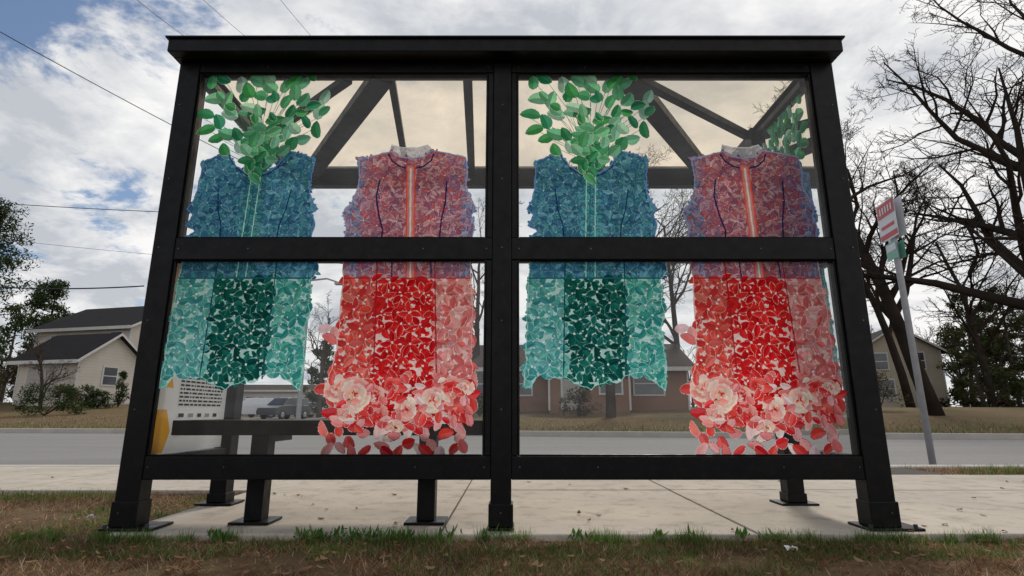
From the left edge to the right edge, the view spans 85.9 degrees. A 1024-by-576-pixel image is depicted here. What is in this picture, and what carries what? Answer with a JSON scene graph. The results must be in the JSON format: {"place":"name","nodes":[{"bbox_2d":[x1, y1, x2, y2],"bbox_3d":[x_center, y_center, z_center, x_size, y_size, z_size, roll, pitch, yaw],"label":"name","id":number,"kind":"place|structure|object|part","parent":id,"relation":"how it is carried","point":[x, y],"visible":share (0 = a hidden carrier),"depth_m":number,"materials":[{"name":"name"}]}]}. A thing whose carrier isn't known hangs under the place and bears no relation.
{"place":"outdoors","nodes":[
{"label":"outdoors","id":0,"kind":"place"},
{"bbox_2d":[0,285,143,288],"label":"utility wire","id":1,"kind":"object","parent":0,"point":[74,288],"visible":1,"depth_m":26.64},
{"bbox_2d":[4,239,151,254],"bbox_3d":[-24.306,-2.463,31.324,21.179,2.188,0.019,0,-13,0],"label":"utility wire","id":2,"kind":"object","parent":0,"point":[77,247],"visible":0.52,"depth_m":31.28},
{"bbox_2d":[0,203,157,211],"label":"utility wire","id":3,"kind":"object","parent":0,"point":[81,208],"visible":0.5,"depth_m":25.44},
{"bbox_2d":[0,32,237,158],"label":"utility wire","id":4,"kind":"object","parent":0,"point":[99,86],"visible":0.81,"depth_m":15.15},
{"bbox_2d":[137,0,182,34],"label":"utility wire","id":5,"kind":"object","parent":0,"point":[159,17],"visible":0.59,"depth_m":17.81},
{"bbox_2d":[116,403,324,418],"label":"parking lot","id":6,"kind":"structure","parent":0,"point":[254,417],"depth_m":44.73,"materials":[{"name":"grey asphalt"}]},
{"bbox_2d":[241,398,274,417],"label":"parked car","id":7,"kind":"object","parent":6,"relation":"on","point":[250,405],"visible":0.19,"depth_m":46.31,"materials":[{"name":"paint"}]},
{"bbox_2d":[256,397,310,418],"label":"parked car","id":8,"kind":"object","parent":6,"relation":"on","point":[283,407],"visible":0.95,"depth_m":43.06,"materials":[{"name":"paint"}]},
{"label":"windows","id":9,"kind":"part","parent":8,"relation":"part of","materials":[{"name":"grey glass"}]},
{"bbox_2d":[294,402,325,417],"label":"parked car","id":10,"kind":"object","parent":6,"relation":"on","point":[313,404],"visible":0.11,"depth_m":51.76,"materials":[{"name":"paint"}]},
{"bbox_2d":[0,467,1023,540],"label":"pavement","id":11,"kind":"structure","parent":0,"point":[546,509],"depth_m":2.94,"materials":[{"name":"concrete"}]},
{"bbox_2d":[171,419,482,524],"bbox_3d":[-0.838,0.874,2.678,1.445,0.451,0.410,0,-13,0],"label":"bench","id":12,"kind":"object","parent":11,"relation":"on","point":[266,434],"visible":0.59,"depth_m":2.52,"materials":[{"name":"black metal"}]},
{"bbox_2d":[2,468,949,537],"bbox_3d":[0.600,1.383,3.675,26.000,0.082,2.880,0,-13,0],"label":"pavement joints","id":13,"kind":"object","parent":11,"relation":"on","point":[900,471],"visible":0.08,"depth_m":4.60,"materials":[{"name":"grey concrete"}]},
{"bbox_2d":[98,35,925,530],"bbox_3d":[0.000,0.036,3.222,3.470,2.326,1.500,0,-13,0],"label":"bus shelter","id":14,"kind":"object","parent":11,"relation":"on","point":[778,333],"visible":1,"depth_m":2.61,"materials":[{"name":"black metal"}]},
{"bbox_2d":[151,263,226,453],"bbox_3d":[-1.595,0.374,2.820,0.003,0.880,0.594,0,-13,0],"label":"information poster","id":15,"kind":"object","parent":14,"relation":"attached to","point":[189,398],"visible":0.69,"depth_m":2.69,"materials":[{"name":"paper"}]},
{"bbox_2d":[0,468,1023,575],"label":"fallen leaves","id":16,"kind":"object","parent":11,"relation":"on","point":[432,567],"visible":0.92,"depth_m":1.96,"materials":[{"name":"brown plant"}]},
{"bbox_2d":[0,402,1023,575],"bbox_3d":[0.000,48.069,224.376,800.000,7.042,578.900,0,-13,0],"label":"ground","id":17,"kind":"structure","parent":0,"point":[998,416],"depth_m":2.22,"materials":[{"name":"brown plant"}]},
{"bbox_2d":[0,356,17,400],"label":"bush","id":18,"kind":"object","parent":17,"relation":"on","point":[10,376],"visible":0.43,"depth_m":37.25,"materials":[{"name":"green plant"}]},
{"bbox_2d":[0,197,47,373],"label":"pine tree","id":19,"kind":"object","parent":17,"relation":"on","point":[7,257],"visible":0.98,"depth_m":37.99,"materials":[{"name":"green plant"}]},
{"bbox_2d":[0,276,73,338],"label":"pine tree","id":20,"kind":"object","parent":17,"relation":"on","point":[49,297],"visible":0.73,"depth_m":60.27,"materials":[{"name":"green plant"}]},
{"bbox_2d":[8,335,79,408],"bbox_3d":[-27.806,4.988,32.544,4.160,4.633,3.079,0,-13,0],"label":"bare tree","id":21,"kind":"object","parent":17,"relation":"on","point":[39,359],"visible":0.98,"depth_m":32.29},
{"bbox_2d":[11,383,89,416],"bbox_3d":[-23.045,5.562,27.329,3.441,1.793,2.410,0,-13,0],"label":"hedge","id":22,"kind":"object","parent":17,"relation":"on","point":[75,408],"visible":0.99,"depth_m":27.37,"materials":[{"name":"green plant"}]},
{"bbox_2d":[48,384,80,408],"bbox_3d":[-25.476,6.260,31.449,1.682,1.587,1.307,0,-13,0],"label":"bush","id":23,"kind":"object","parent":17,"relation":"on","point":[75,395],"visible":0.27,"depth_m":31.40,"materials":[{"name":"green plant"}]},
{"bbox_2d":[12,324,140,406],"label":"walls","id":24,"kind":"structure","parent":17,"relation":"on","point":[119,353],"depth_m":36.24,"materials":[{"name":"beige paint"}]},
{"bbox_2d":[6,321,141,399],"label":"trim","id":25,"kind":"structure","parent":24,"relation":"attached to","point":[46,362],"depth_m":35.93,"materials":[{"name":"white wood"}]},
{"bbox_2d":[23,365,60,399],"bbox_3d":[-29.637,5.957,34.638,2.600,2.100,0.018,-3,-13,14],"label":"door","id":26,"kind":"structure","parent":25,"relation":"attached to","point":[32,374],"depth_m":34.72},
{"bbox_2d":[9,306,143,360],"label":"roof","id":27,"kind":"structure","parent":24,"relation":"on","point":[77,347],"depth_m":37.86,"materials":[{"name":"grey"}]},
{"bbox_2d":[51,332,120,384],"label":"windows","id":28,"kind":"structure","parent":24,"relation":"in","point":[108,380],"depth_m":36.28,"materials":[{"name":"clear glass"}]},
{"bbox_2d":[76,384,95,406],"bbox_3d":[-25.984,6.529,33.313,1.565,1.536,1.398,0,-13,0],"label":"bush","id":29,"kind":"object","parent":17,"relation":"on","point":[86,396],"visible":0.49,"depth_m":33.32,"materials":[{"name":"green plant"}]},
{"bbox_2d":[83,388,114,408],"bbox_3d":[-24.204,6.481,32.229,1.395,1.255,1.321,-7,-15,28],"label":"bush","id":30,"kind":"object","parent":17,"relation":"on","point":[98,393],"visible":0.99,"depth_m":32.24,"materials":[{"name":"green plant"}]},
{"bbox_2d":[107,370,130,406],"bbox_3d":[-23.886,6.094,33.435,1.425,2.264,1.100,-7,-15,28],"label":"juniper shrub","id":31,"kind":"object","parent":17,"relation":"on","point":[123,376],"visible":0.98,"depth_m":33.35,"materials":[{"name":"green plant"}]},
{"bbox_2d":[242,392,330,415],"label":"walls","id":32,"kind":"structure","parent":17,"relation":"on","point":[269,394],"depth_m":70.72,"materials":[{"name":"white"}]},
{"bbox_2d":[244,385,316,389],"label":"roof","id":33,"kind":"structure","parent":32,"relation":"on","point":[270,387],"depth_m":72.46,"materials":[{"name":"grey"}]},
{"bbox_2d":[244,390,325,406],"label":"trim","id":34,"kind":"structure","parent":32,"relation":"attached to","point":[273,391],"depth_m":70.35,"materials":[{"name":"white"}]},
{"bbox_2d":[246,397,324,404],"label":"windows","id":35,"kind":"structure","parent":34,"relation":"attached to","point":[279,397],"depth_m":70.56,"materials":[{"name":"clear glass"}]},
{"bbox_2d":[303,340,334,416],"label":"pine tree","id":36,"kind":"object","parent":17,"relation":"on","point":[315,373],"visible":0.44,"depth_m":51.05,"materials":[{"name":"green plant"}]},
{"bbox_2d":[296,278,342,418],"bbox_3d":[-9.634,3.121,28.005,2.168,7.493,0.280,0,-13,0],"label":"street lamp","id":37,"kind":"object","parent":17,"relation":"on","point":[299,405],"visible":0.44,"depth_m":27.47,"materials":[{"name":"metal"}]},
{"bbox_2d":[306,289,338,417],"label":"bare tree","id":38,"kind":"object","parent":17,"relation":"on","point":[318,404],"visible":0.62,"depth_m":46.16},
{"bbox_2d":[473,393,482,415],"bbox_3d":[-1.698,5.736,27.403,1.821,1.279,1.343,0,-13,0],"label":"bush","id":39,"kind":"object","parent":17,"relation":"on","point":[479,412],"visible":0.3,"depth_m":27.25,"materials":[{"name":"green plant"}]},
{"bbox_2d":[207,523,780,540],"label":"weeds","id":40,"kind":"object","parent":17,"relation":"on","point":[738,532],"visible":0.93,"depth_m":2.24,"materials":[{"name":"green plant"}]},
{"bbox_2d":[471,198,524,355],"bbox_3d":[-2.745,0.429,35.011,7.528,14.780,7.250,5,-14,-21],"label":"bare tree","id":41,"kind":"object","parent":17,"relation":"on","point":[476,352],"visible":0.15,"depth_m":35.01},
{"bbox_2d":[0,304,1022,407],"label":"distant trees","id":42,"kind":"object","parent":17,"relation":"on","point":[20,319],"visible":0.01,"depth_m":71.16,"materials":[{"name":"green plant"}]},
{"bbox_2d":[0,428,1023,469],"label":"kerb","id":43,"kind":"structure","parent":17,"relation":"on","point":[983,436],"depth_m":13.79,"materials":[{"name":"concrete"}]},
{"bbox_2d":[558,386,601,416],"bbox_3d":[3.272,5.496,26.448,1.878,1.542,1.620,-11,-17,41],"label":"bush","id":44,"kind":"object","parent":17,"relation":"on","point":[577,398],"visible":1,"depth_m":26.39,"materials":[{"name":"green plant"}]},
{"bbox_2d":[476,371,688,412],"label":"walls","id":45,"kind":"structure","parent":17,"relation":"on","point":[674,398],"depth_m":31.09,"materials":[{"name":"brown brick"}]},
{"bbox_2d":[471,344,693,366],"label":"roof","id":46,"kind":"structure","parent":45,"relation":"on","point":[676,356],"depth_m":33.01,"materials":[{"name":"grey"}]},
{"bbox_2d":[475,345,692,409],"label":"trim","id":47,"kind":"structure","parent":45,"relation":"attached to","point":[686,369],"depth_m":30.97,"materials":[{"name":"white wood"}]},
{"bbox_2d":[477,373,663,393],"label":"windows","id":48,"kind":"structure","parent":47,"relation":"attached to","point":[647,389],"depth_m":31.26,"materials":[{"name":"glass"}]},
{"bbox_2d":[562,378,580,409],"bbox_3d":[3.192,5.504,29.460,0.950,2.050,0.019,-1,-13,3],"label":"door","id":49,"kind":"structure","parent":47,"relation":"attached to","point":[568,384],"depth_m":29.46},
{"bbox_2d":[535,145,689,417],"bbox_3d":[5.132,-0.970,26.836,8.303,14.595,8.979,0,-13,0],"label":"bare tree","id":50,"kind":"object","parent":17,"relation":"on","point":[610,403],"visible":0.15,"depth_m":25.29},
{"bbox_2d":[650,189,692,347],"bbox_3d":[10.233,-0.027,36.431,9.579,15.967,8.722,0,-13,0],"label":"bare tree","id":51,"kind":"object","parent":17,"relation":"on","point":[674,300],"visible":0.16,"depth_m":36.81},
{"bbox_2d":[784,545,797,550],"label":"litter","id":52,"kind":"object","parent":17,"relation":"on","point":[787,547],"visible":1,"depth_m":1.96,"materials":[{"name":"paper"}]},
{"bbox_2d":[750,81,985,415],"bbox_3d":[15.356,-2.474,26.346,11.756,17.256,7.686,-8,-15,32],"label":"bare tree","id":53,"kind":"object","parent":17,"relation":"on","point":[891,309],"visible":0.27,"depth_m":24.55,"materials":[{"name":"brown plant"}]},
{"bbox_2d":[841,100,936,407],"bbox_3d":[20.727,-1.682,36.833,12.230,19.392,12.168,-7,-15,30],"label":"bare tree","id":54,"kind":"object","parent":17,"relation":"on","point":[898,365],"visible":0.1,"depth_m":35.43,"materials":[{"name":"brown plant"}]},
{"bbox_2d":[877,364,912,406],"bbox_3d":[18.421,4.953,27.523,2.647,2.355,1.925,-6,-14,24],"label":"bush","id":55,"kind":"object","parent":17,"relation":"on","point":[890,392],"visible":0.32,"depth_m":27.23,"materials":[{"name":"green plant"}]},
{"bbox_2d":[876,195,936,464],"bbox_3d":[4.369,0.403,6.060,0.108,2.970,0.400,-2,-13,9],"label":"bus stop sign","id":56,"kind":"object","parent":17,"relation":"on","point":[891,220],"visible":0.92,"depth_m":6.15,"materials":[{"name":"metal"}]},
{"bbox_2d":[872,329,947,406],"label":"walls","id":57,"kind":"structure","parent":17,"relation":"on","point":[933,372],"depth_m":45.34,"materials":[{"name":"beige paint"}]},
{"bbox_2d":[871,330,946,353],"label":"roof","id":58,"kind":"structure","parent":57,"relation":"on","point":[874,335],"depth_m":46.26,"materials":[{"name":"grey"}]},
{"bbox_2d":[872,333,948,406],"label":"trim","id":59,"kind":"structure","parent":57,"relation":"attached to","point":[882,334],"depth_m":45.33,"materials":[{"name":"white wood"}]},
{"bbox_2d":[874,353,925,396],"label":"windows","id":60,"kind":"structure","parent":59,"relation":"attached to","point":[881,357],"depth_m":45.87,"materials":[{"name":"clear glass"}]},
{"bbox_2d":[848,0,1023,310],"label":"bare tree","id":61,"kind":"object","parent":17,"relation":"on","point":[997,246],"visible":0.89,"depth_m":18.46,"materials":[{"name":"brown plant"}]},
{"bbox_2d":[905,219,1023,406],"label":"bare tree","id":62,"kind":"object","parent":17,"relation":"on","point":[987,379],"visible":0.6,"depth_m":39.62,"materials":[{"name":"brown plant"}]},
{"bbox_2d":[927,272,1023,406],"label":"evergreen trees","id":63,"kind":"object","parent":17,"relation":"on","point":[1000,350],"visible":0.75,"depth_m":42.08,"materials":[{"name":"green plant"}]},
{"bbox_2d":[0,433,1023,464],"bbox_3d":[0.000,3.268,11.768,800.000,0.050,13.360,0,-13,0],"label":"road","id":64,"kind":"structure","parent":0,"point":[61,448],"depth_m":9.09,"materials":[{"name":"grey asphalt"}]},
{"bbox_2d":[0,0,1023,405],"label":"sky","id":65,"kind":"structure","parent":0,"point":[66,140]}
]}

